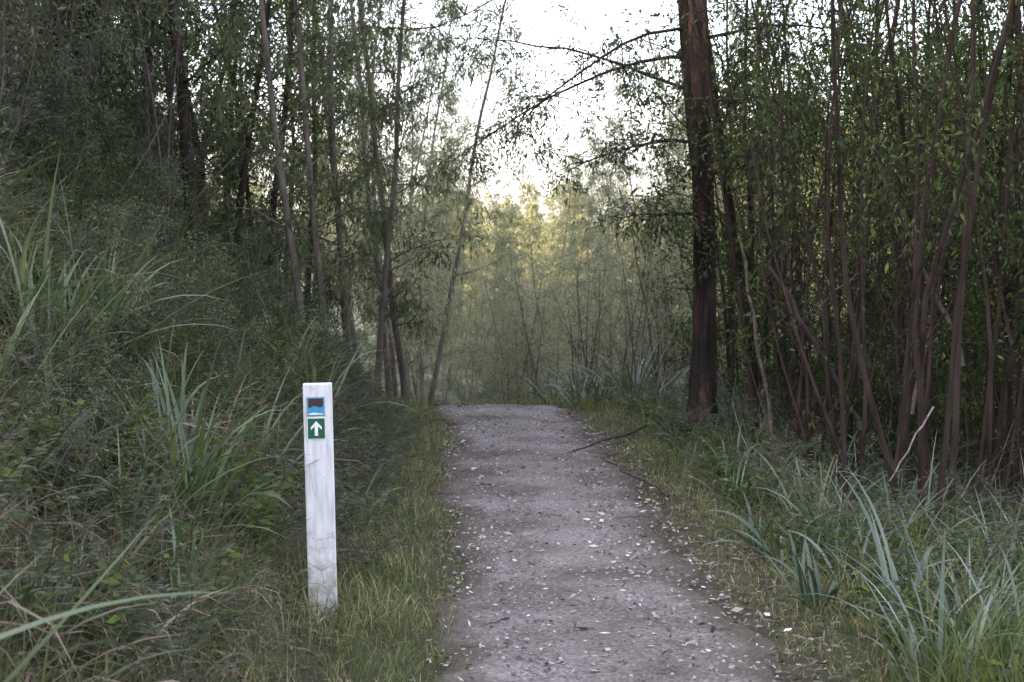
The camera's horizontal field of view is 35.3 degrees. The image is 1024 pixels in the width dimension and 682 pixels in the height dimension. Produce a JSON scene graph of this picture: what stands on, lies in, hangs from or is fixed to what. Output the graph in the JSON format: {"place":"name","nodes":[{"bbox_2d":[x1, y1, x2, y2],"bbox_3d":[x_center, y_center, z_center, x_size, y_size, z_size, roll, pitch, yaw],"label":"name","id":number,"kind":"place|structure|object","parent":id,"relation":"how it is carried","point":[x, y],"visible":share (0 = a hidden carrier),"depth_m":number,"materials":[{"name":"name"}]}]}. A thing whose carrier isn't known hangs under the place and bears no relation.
{"place":"outdoors","nodes":[
{"label":"outdoors","id":0,"kind":"place"},
{"bbox_2d":[0,177,1023,681],"bbox_3d":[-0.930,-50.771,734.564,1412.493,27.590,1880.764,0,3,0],"label":"ground","id":1,"kind":"structure","parent":0,"point":[802,673],"depth_m":7.32,"materials":[{"name":"green plant"}]},
{"bbox_2d":[31,0,140,153],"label":"slender tree","id":2,"kind":"object","parent":1,"relation":"on","point":[78,23],"visible":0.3,"depth_m":12.12,"materials":[{"name":"green plant"}]},
{"bbox_2d":[40,1,135,91],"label":"eucalyptus tree","id":3,"kind":"object","parent":1,"relation":"on","point":[111,53],"visible":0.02,"depth_m":17.29,"materials":[{"name":"green plant"}]},
{"bbox_2d":[36,0,169,110],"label":"slender tree","id":4,"kind":"object","parent":1,"relation":"on","point":[91,38],"visible":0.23,"depth_m":12.48,"materials":[{"name":"green plant"}]},
{"bbox_2d":[43,0,167,95],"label":"slender tree","id":5,"kind":"object","parent":1,"relation":"on","point":[121,21],"visible":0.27,"depth_m":12.67,"materials":[{"name":"green plant"}]},
{"bbox_2d":[48,0,262,274],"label":"eucalyptus tree","id":6,"kind":"object","parent":1,"relation":"on","point":[186,137],"visible":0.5,"depth_m":12.58,"materials":[{"name":"green plant"}]},
{"bbox_2d":[71,0,244,146],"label":"slender tree","id":7,"kind":"object","parent":1,"relation":"on","point":[182,16],"visible":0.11,"depth_m":16.59,"materials":[{"name":"green plant"}]},
{"bbox_2d":[0,0,356,550],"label":"hillside shrubs","id":8,"kind":"object","parent":1,"relation":"on","point":[56,125],"visible":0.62,"depth_m":10.29,"materials":[{"name":"green plant"}]},
{"bbox_2d":[159,2,207,120],"bbox_3d":[-8.328,-4.201,39.128,2.672,8.590,2.137,0,3,0],"label":"eucalyptus tree","id":9,"kind":"object","parent":1,"relation":"on","point":[188,69],"visible":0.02,"depth_m":39.39,"materials":[{"name":"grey plant"}]},
{"bbox_2d":[98,0,277,185],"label":"slender tree","id":10,"kind":"object","parent":1,"relation":"on","point":[172,84],"visible":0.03,"depth_m":18.75,"materials":[{"name":"green plant"}]},
{"bbox_2d":[118,28,262,182],"bbox_3d":[-4.117,-4.415,20.347,2.442,8.150,2.994,0,3,0],"label":"slender tree","id":11,"kind":"object","parent":1,"relation":"on","point":[208,105],"visible":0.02,"depth_m":19.76,"materials":[{"name":"green plant"}]},
{"bbox_2d":[99,0,289,217],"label":"slender tree","id":12,"kind":"object","parent":1,"relation":"on","point":[220,78],"visible":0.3,"depth_m":16.05,"materials":[{"name":"green plant"}]},
{"bbox_2d":[0,2,391,640],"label":"sword grass","id":13,"kind":"structure","parent":1,"relation":"on","point":[164,398],"depth_m":6.95,"materials":[{"name":"green plant"}]},
{"bbox_2d":[107,0,302,130],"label":"slender tree","id":14,"kind":"object","parent":1,"relation":"on","point":[165,35],"visible":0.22,"depth_m":14.88,"materials":[{"name":"green plant"}]},
{"bbox_2d":[0,148,423,681],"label":"sword grass","id":15,"kind":"structure","parent":1,"relation":"on","point":[199,482],"depth_m":7.36,"materials":[{"name":"green plant"}]},
{"bbox_2d":[138,0,287,184],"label":"slender tree","id":16,"kind":"object","parent":1,"relation":"on","point":[225,89],"visible":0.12,"depth_m":17.98,"materials":[{"name":"green plant"}]},
{"bbox_2d":[0,61,429,681],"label":"bank grass","id":17,"kind":"structure","parent":1,"relation":"on","point":[132,585],"depth_m":6.09,"materials":[{"name":"green plant"}]},
{"bbox_2d":[195,0,283,243],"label":"slender tree","id":18,"kind":"object","parent":1,"relation":"on","point":[242,101],"visible":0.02,"depth_m":24.94,"materials":[{"name":"green plant"}]},
{"bbox_2d":[161,0,338,315],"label":"slender tree","id":19,"kind":"object","parent":1,"relation":"on","point":[247,192],"visible":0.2,"depth_m":18.52,"materials":[{"name":"green plant"}]},
{"bbox_2d":[177,0,322,237],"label":"slender tree","id":20,"kind":"object","parent":1,"relation":"on","point":[249,176],"visible":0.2,"depth_m":19.73,"materials":[{"name":"green plant"}]},
{"bbox_2d":[141,0,394,328],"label":"eucalyptus tree","id":21,"kind":"object","parent":1,"relation":"on","point":[278,152],"visible":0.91,"depth_m":14.59,"materials":[{"name":"green plant"}]},
{"bbox_2d":[183,0,364,256],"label":"slender tree","id":22,"kind":"object","parent":1,"relation":"on","point":[243,172],"visible":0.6,"depth_m":15.82,"materials":[{"name":"green plant"}]},
{"bbox_2d":[191,0,361,292],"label":"slender tree","id":23,"kind":"object","parent":1,"relation":"on","point":[348,143],"visible":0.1,"depth_m":22.75,"materials":[{"name":"green plant"}]},
{"bbox_2d":[193,0,407,287],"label":"eucalyptus tree","id":24,"kind":"object","parent":1,"relation":"on","point":[275,207],"visible":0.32,"depth_m":18.28,"materials":[{"name":"green plant"}]},
{"bbox_2d":[193,0,433,335],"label":"eucalyptus tree","id":25,"kind":"object","parent":1,"relation":"on","point":[320,277],"visible":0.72,"depth_m":15.71,"materials":[{"name":"green plant"}]},
{"bbox_2d":[303,382,336,620],"bbox_3d":[-0.814,0.758,6.844,0.122,1.160,0.062,-1,4,-5],"label":"trail marker post","id":26,"kind":"object","parent":1,"relation":"on","point":[319,477],"visible":0.91,"depth_m":6.81,"materials":[{"name":"white paint"}]},
{"bbox_2d":[236,0,411,327],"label":"eucalyptus tree","id":27,"kind":"object","parent":1,"relation":"on","point":[314,165],"visible":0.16,"depth_m":20.71,"materials":[{"name":"green plant"}]},
{"bbox_2d":[237,0,427,362],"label":"eucalyptus tree","id":28,"kind":"object","parent":1,"relation":"on","point":[320,36],"visible":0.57,"depth_m":18.06,"materials":[{"name":"green plant"}]},
{"bbox_2d":[253,0,434,376],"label":"eucalyptus tree","id":29,"kind":"object","parent":1,"relation":"on","point":[353,324],"visible":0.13,"depth_m":24.19,"materials":[{"name":"green plant"}]},
{"bbox_2d":[318,12,392,344],"bbox_3d":[-3.834,-3.149,38.465,2.128,9.482,2.484,0,3,0],"label":"eucalyptus tree","id":30,"kind":"object","parent":1,"relation":"on","point":[364,326],"visible":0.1,"depth_m":38.45,"materials":[{"name":"green plant"}]},
{"bbox_2d":[271,0,447,400],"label":"eucalyptus tree","id":31,"kind":"object","parent":1,"relation":"on","point":[386,360],"visible":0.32,"depth_m":22.01,"materials":[{"name":"green plant"}]},
{"bbox_2d":[285,0,449,398],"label":"eucalyptus tree","id":32,"kind":"object","parent":1,"relation":"on","point":[393,371],"visible":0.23,"depth_m":26.50,"materials":[{"name":"green plant"}]},
{"bbox_2d":[330,25,433,354],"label":"eucalyptus tree","id":33,"kind":"object","parent":1,"relation":"on","point":[405,194],"visible":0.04,"depth_m":41.70,"materials":[{"name":"green plant"}]},
{"bbox_2d":[268,0,500,403],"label":"eucalyptus tree","id":34,"kind":"object","parent":1,"relation":"on","point":[400,356],"visible":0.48,"depth_m":19.07,"materials":[{"name":"green plant"}]},
{"bbox_2d":[322,0,490,389],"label":"eucalyptus tree","id":35,"kind":"object","parent":1,"relation":"on","point":[396,149],"visible":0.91,"depth_m":16.82,"materials":[{"name":"green plant"}]},
{"bbox_2d":[359,0,456,398],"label":"eucalyptus tree","id":36,"kind":"object","parent":1,"relation":"on","point":[411,18],"visible":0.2,"depth_m":40.61,"materials":[{"name":"green plant"}]},
{"bbox_2d":[354,0,477,392],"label":"eucalyptus tree","id":37,"kind":"object","parent":1,"relation":"on","point":[408,370],"visible":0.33,"depth_m":34.65,"materials":[{"name":"green plant"}]},
{"bbox_2d":[356,0,517,404],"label":"eucalyptus tree","id":38,"kind":"object","parent":1,"relation":"on","point":[421,364],"visible":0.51,"depth_m":31.03,"materials":[{"name":"green plant"}]},
{"bbox_2d":[401,83,475,378],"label":"eucalyptus tree","id":39,"kind":"object","parent":1,"relation":"on","point":[449,168],"visible":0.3,"depth_m":45.41,"materials":[{"name":"green plant"}]},
{"bbox_2d":[414,92,475,372],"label":"eucalyptus tree","id":40,"kind":"object","parent":1,"relation":"on","point":[447,220],"visible":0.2,"depth_m":53.29,"materials":[{"name":"green plant"}]},
{"bbox_2d":[392,0,543,405],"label":"eucalyptus tree","id":41,"kind":"object","parent":1,"relation":"on","point":[439,357],"visible":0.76,"depth_m":26.75,"materials":[{"name":"green plant"}]},
{"bbox_2d":[453,186,498,365],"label":"eucalyptus tree","id":42,"kind":"object","parent":1,"relation":"on","point":[472,245],"visible":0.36,"depth_m":56.28,"materials":[{"name":"green plant"}]},
{"bbox_2d":[482,175,527,350],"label":"eucalyptus tree","id":43,"kind":"object","parent":1,"relation":"on","point":[502,212],"visible":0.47,"depth_m":59.59,"materials":[{"name":"green plant"}]},
{"bbox_2d":[0,20,1023,681],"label":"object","id":44,"kind":"object","parent":1,"relation":"on","point":[374,450],"visible":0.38,"depth_m":7.92,"materials":[{"name":"green plant"}]},
{"bbox_2d":[0,60,1023,681],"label":"meadow grass","id":45,"kind":"structure","parent":1,"relation":"on","point":[962,674],"depth_m":6.79,"materials":[{"name":"green plant"}]},
{"bbox_2d":[0,76,1023,681],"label":"broadleaf herbs","id":46,"kind":"object","parent":1,"relation":"on","point":[718,470],"visible":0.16,"depth_m":7.20,"materials":[{"name":"green plant"}]},
{"bbox_2d":[0,0,1023,681],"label":"dead branches","id":47,"kind":"object","parent":1,"relation":"on","point":[12,602],"depth_m":8.30,"materials":[{"name":"brown wood"}]},
{"bbox_2d":[532,154,588,372],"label":"eucalyptus tree","id":48,"kind":"object","parent":1,"relation":"on","point":[563,227],"visible":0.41,"depth_m":47.19,"materials":[{"name":"green plant"}]},
{"bbox_2d":[535,154,592,346],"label":"eucalyptus tree","id":49,"kind":"object","parent":1,"relation":"on","point":[569,232],"visible":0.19,"depth_m":57.00,"materials":[{"name":"green plant"}]},
{"bbox_2d":[543,160,613,384],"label":"eucalyptus tree","id":50,"kind":"object","parent":1,"relation":"on","point":[594,210],"visible":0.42,"depth_m":40.41,"materials":[{"name":"green plant"}]},
{"bbox_2d":[355,149,820,415],"bbox_3d":[0.499,-0.690,39.119,8.230,6.431,45.604,0,3,-8],"label":"wattle thicket","id":51,"kind":"object","parent":1,"relation":"on","point":[516,359],"visible":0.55,"depth_m":24.04,"materials":[{"name":"green plant"}]},
{"bbox_2d":[562,120,634,392],"bbox_3d":[2.019,-1.467,36.376,1.552,7.161,1.933,1,4,21],"label":"eucalyptus tree","id":52,"kind":"object","parent":1,"relation":"on","point":[608,256],"visible":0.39,"depth_m":36.53,"materials":[{"name":"green plant"}]},
{"bbox_2d":[567,114,632,385],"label":"eucalyptus tree","id":53,"kind":"object","parent":1,"relation":"on","point":[610,137],"visible":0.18,"depth_m":51.47,"materials":[{"name":"green plant"}]},
{"bbox_2d":[191,25,1015,362],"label":"distant forest","id":54,"kind":"object","parent":1,"relation":"on","point":[549,239],"visible":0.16,"depth_m":75.19,"materials":[{"name":"green plant"}]},
{"bbox_2d":[567,119,644,373],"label":"eucalyptus tree","id":55,"kind":"object","parent":1,"relation":"on","point":[589,177],"visible":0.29,"depth_m":44.29,"materials":[{"name":"green plant"}]},
{"bbox_2d":[325,0,899,443],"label":"stringybark tree","id":56,"kind":"object","parent":1,"relation":"on","point":[703,348],"visible":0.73,"depth_m":13.88,"materials":[{"name":"red plant"}]},
{"bbox_2d":[588,53,691,377],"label":"eucalyptus tree","id":57,"kind":"object","parent":1,"relation":"on","point":[623,124],"visible":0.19,"depth_m":41.25,"materials":[{"name":"green plant"}]},
{"bbox_2d":[627,78,689,383],"bbox_3d":[2.878,-1.361,29.784,1.737,7.092,2.112,1,3,13],"label":"eucalyptus tree","id":58,"kind":"object","parent":1,"relation":"on","point":[681,151],"visible":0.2,"depth_m":29.34,"materials":[{"name":"green plant"}]},
{"bbox_2d":[635,104,692,370],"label":"eucalyptus tree","id":59,"kind":"object","parent":1,"relation":"on","point":[668,197],"visible":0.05,"depth_m":50.86,"materials":[{"name":"green plant"}]},
{"bbox_2d":[615,45,716,384],"bbox_3d":[3.555,-2.589,36.691,2.619,9.746,2.903,0,3,0],"label":"eucalyptus tree","id":60,"kind":"object","parent":1,"relation":"on","point":[679,144],"visible":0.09,"depth_m":36.86,"materials":[{"name":"green plant"}]},
{"bbox_2d":[632,36,725,357],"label":"eucalyptus tree","id":61,"kind":"object","parent":1,"relation":"on","point":[645,84],"visible":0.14,"depth_m":40.08,"materials":[{"name":"green plant"}]},
{"bbox_2d":[580,0,827,432],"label":"slender tree","id":62,"kind":"object","parent":1,"relation":"on","point":[731,205],"visible":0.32,"depth_m":14.66,"materials":[{"name":"green plant"}]},
{"bbox_2d":[645,0,790,405],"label":"slender tree","id":63,"kind":"object","parent":1,"relation":"on","point":[686,288],"visible":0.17,"depth_m":17.22,"materials":[{"name":"green plant"}]},
{"bbox_2d":[610,0,827,443],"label":"slender tree","id":64,"kind":"object","parent":1,"relation":"on","point":[748,345],"visible":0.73,"depth_m":13.56,"materials":[{"name":"green plant"}]},
{"bbox_2d":[648,1,803,368],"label":"slender tree","id":65,"kind":"object","parent":1,"relation":"on","point":[802,12],"visible":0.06,"depth_m":18.78,"materials":[{"name":"green plant"}]},
{"bbox_2d":[690,0,782,369],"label":"eucalyptus tree","id":66,"kind":"object","parent":1,"relation":"on","point":[729,43],"visible":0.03,"depth_m":31.46,"materials":[{"name":"green plant"}]},
{"bbox_2d":[689,0,847,391],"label":"eucalyptus tree","id":67,"kind":"object","parent":1,"relation":"on","point":[773,188],"visible":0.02,"depth_m":19.65,"materials":[{"name":"green plant"}]},
{"bbox_2d":[521,305,1023,681],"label":"flax lily","id":68,"kind":"object","parent":1,"relation":"on","point":[636,377],"visible":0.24,"depth_m":9.69,"materials":[{"name":"green plant"}]},
{"bbox_2d":[726,54,827,365],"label":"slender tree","id":69,"kind":"object","parent":1,"relation":"on","point":[782,134],"visible":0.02,"depth_m":45.33,"materials":[{"name":"green plant"}]},
{"bbox_2d":[674,0,884,433],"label":"slender tree","id":70,"kind":"object","parent":1,"relation":"on","point":[749,258],"visible":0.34,"depth_m":14.54,"materials":[{"name":"green plant"}]},
{"bbox_2d":[713,1,875,393],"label":"slender tree","id":71,"kind":"object","parent":1,"relation":"on","point":[769,282],"visible":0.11,"depth_m":17.24,"materials":[{"name":"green plant"}]},
{"bbox_2d":[721,0,875,384],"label":"slender tree","id":72,"kind":"object","parent":1,"relation":"on","point":[797,72],"visible":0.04,"depth_m":18.90,"materials":[{"name":"green plant"}]},
{"bbox_2d":[649,0,1023,550],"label":"forest understorey","id":73,"kind":"object","parent":1,"relation":"on","point":[889,380],"visible":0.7,"depth_m":11.03,"materials":[{"name":"green plant"}]},
{"bbox_2d":[673,425,1023,681],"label":"flax lily","id":74,"kind":"object","parent":1,"relation":"on","point":[813,588],"visible":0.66,"depth_m":7.17,"materials":[{"name":"green plant"}]},
{"bbox_2d":[762,0,951,351],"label":"slender tree","id":75,"kind":"object","parent":1,"relation":"on","point":[858,180],"visible":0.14,"depth_m":15.55,"materials":[{"name":"green plant"}]},
{"bbox_2d":[807,0,907,372],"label":"slender tree","id":76,"kind":"object","parent":1,"relation":"on","point":[853,163],"visible":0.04,"depth_m":21.81,"materials":[{"name":"green plant"}]},
{"bbox_2d":[714,0,1016,462],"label":"slender tree","id":77,"kind":"object","parent":1,"relation":"on","point":[968,334],"visible":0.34,"depth_m":12.20,"materials":[{"name":"green plant"}]},
{"bbox_2d":[809,0,970,410],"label":"slender tree","id":78,"kind":"object","parent":1,"relation":"on","point":[864,158],"visible":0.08,"depth_m":16.57,"materials":[{"name":"green plant"}]},
{"bbox_2d":[797,0,988,430],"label":"slender tree","id":79,"kind":"object","parent":1,"relation":"on","point":[927,38],"visible":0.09,"depth_m":14.91,"materials":[{"name":"green plant"}]},
{"bbox_2d":[802,0,1007,324],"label":"slender tree","id":80,"kind":"object","parent":1,"relation":"on","point":[874,103],"visible":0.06,"depth_m":17.70,"materials":[{"name":"green plant"}]},
{"bbox_2d":[866,0,987,380],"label":"slender tree","id":81,"kind":"object","parent":1,"relation":"on","point":[914,123],"visible":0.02,"depth_m":19.35,"materials":[{"name":"green plant"}]},
{"bbox_2d":[850,2,1016,462],"bbox_3d":[3.903,-1.872,14.081,1.523,6.545,1.782,0,3,0],"label":"slender tree","id":82,"kind":"object","parent":1,"relation":"on","point":[973,313],"visible":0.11,"depth_m":13.98,"materials":[{"name":"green plant"}]},
{"bbox_2d":[845,0,1023,511],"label":"slender tree","id":83,"kind":"object","parent":1,"relation":"on","point":[1007,290],"visible":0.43,"depth_m":11.32,"materials":[{"name":"green plant"}]},
{"bbox_2d":[873,5,1014,401],"bbox_3d":[4.569,-1.604,16.362,1.962,6.192,2.126,0,3,0],"label":"slender tree","id":84,"kind":"object","parent":1,"relation":"on","point":[974,164],"visible":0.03,"depth_m":16.37,"materials":[{"name":"green plant"}]},
{"bbox_2d":[879,0,1023,520],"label":"slender tree","id":85,"kind":"object","parent":1,"relation":"on","point":[1015,320],"visible":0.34,"depth_m":11.17,"materials":[{"name":"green plant"}]},
{"bbox_2d":[897,0,1016,358],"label":"slender tree","id":86,"kind":"object","parent":1,"relation":"on","point":[1000,71],"visible":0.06,"depth_m":14.53,"materials":[{"name":"green plant"}]},
{"bbox_2d":[927,4,1023,489],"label":"slender tree","id":87,"kind":"object","parent":1,"relation":"on","point":[1002,348],"visible":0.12,"depth_m":12.65,"materials":[{"name":"green plant"}]},
{"bbox_2d":[937,9,1023,376],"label":"tree","id":88,"kind":"object","parent":1,"relation":"on","point":[998,201],"visible":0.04,"depth_m":14.40,"materials":[{"name":"green plant"}]},
{"bbox_2d":[953,0,1015,299],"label":"slender tree","id":89,"kind":"object","parent":1,"relation":"on","point":[987,21],"depth_m":19.63,"materials":[{"name":"green plant"}]},
{"bbox_2d":[966,2,1023,444],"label":"slender tree","id":90,"kind":"object","parent":1,"relation":"on","point":[988,285],"visible":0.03,"depth_m":14.97,"materials":[{"name":"green plant"}]},
{"bbox_2d":[969,0,1023,457],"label":"slender tree","id":91,"kind":"object","parent":1,"relation":"on","point":[1001,80],"visible":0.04,"depth_m":16.13,"materials":[{"name":"green plant"}]},
{"bbox_2d":[975,0,1023,243],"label":"slender tree","id":92,"kind":"object","parent":1,"relation":"on","point":[1008,128],"visible":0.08,"depth_m":12.48,"materials":[{"name":"green plant"}]},
{"bbox_2d":[994,195,1023,233],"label":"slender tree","id":93,"kind":"object","parent":1,"relation":"on","point":[1009,206],"visible":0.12,"depth_m":12.02,"materials":[{"name":"green plant"}]},
{"bbox_2d":[1015,136,1023,331],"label":"slender tree","id":94,"kind":"object","parent":1,"relation":"on","point":[1021,278],"visible":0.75,"depth_m":10.16,"materials":[{"name":"green plant"}]},
{"bbox_2d":[113,0,1023,225],"label":"sky","id":95,"kind":"structure","parent":0,"point":[549,25],"materials":[{"name":"white"}]},
{"bbox_2d":[425,404,790,681],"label":"gravel path","id":96,"kind":"structure","parent":0,"point":[574,581],"depth_m":7.64,"materials":[{"name":"grey gravel"}]},
{"bbox_2d":[261,403,880,681],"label":"fallen twigs","id":97,"kind":"object","parent":96,"relation":"on","point":[640,469],"visible":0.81,"depth_m":9.70,"materials":[{"name":"brown wood"}]},
{"bbox_2d":[410,403,882,681],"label":"leaf litter","id":98,"kind":"object","parent":96,"relation":"on","point":[713,628],"visible":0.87,"depth_m":7.87,"materials":[{"name":"brown plant"}]}
]}

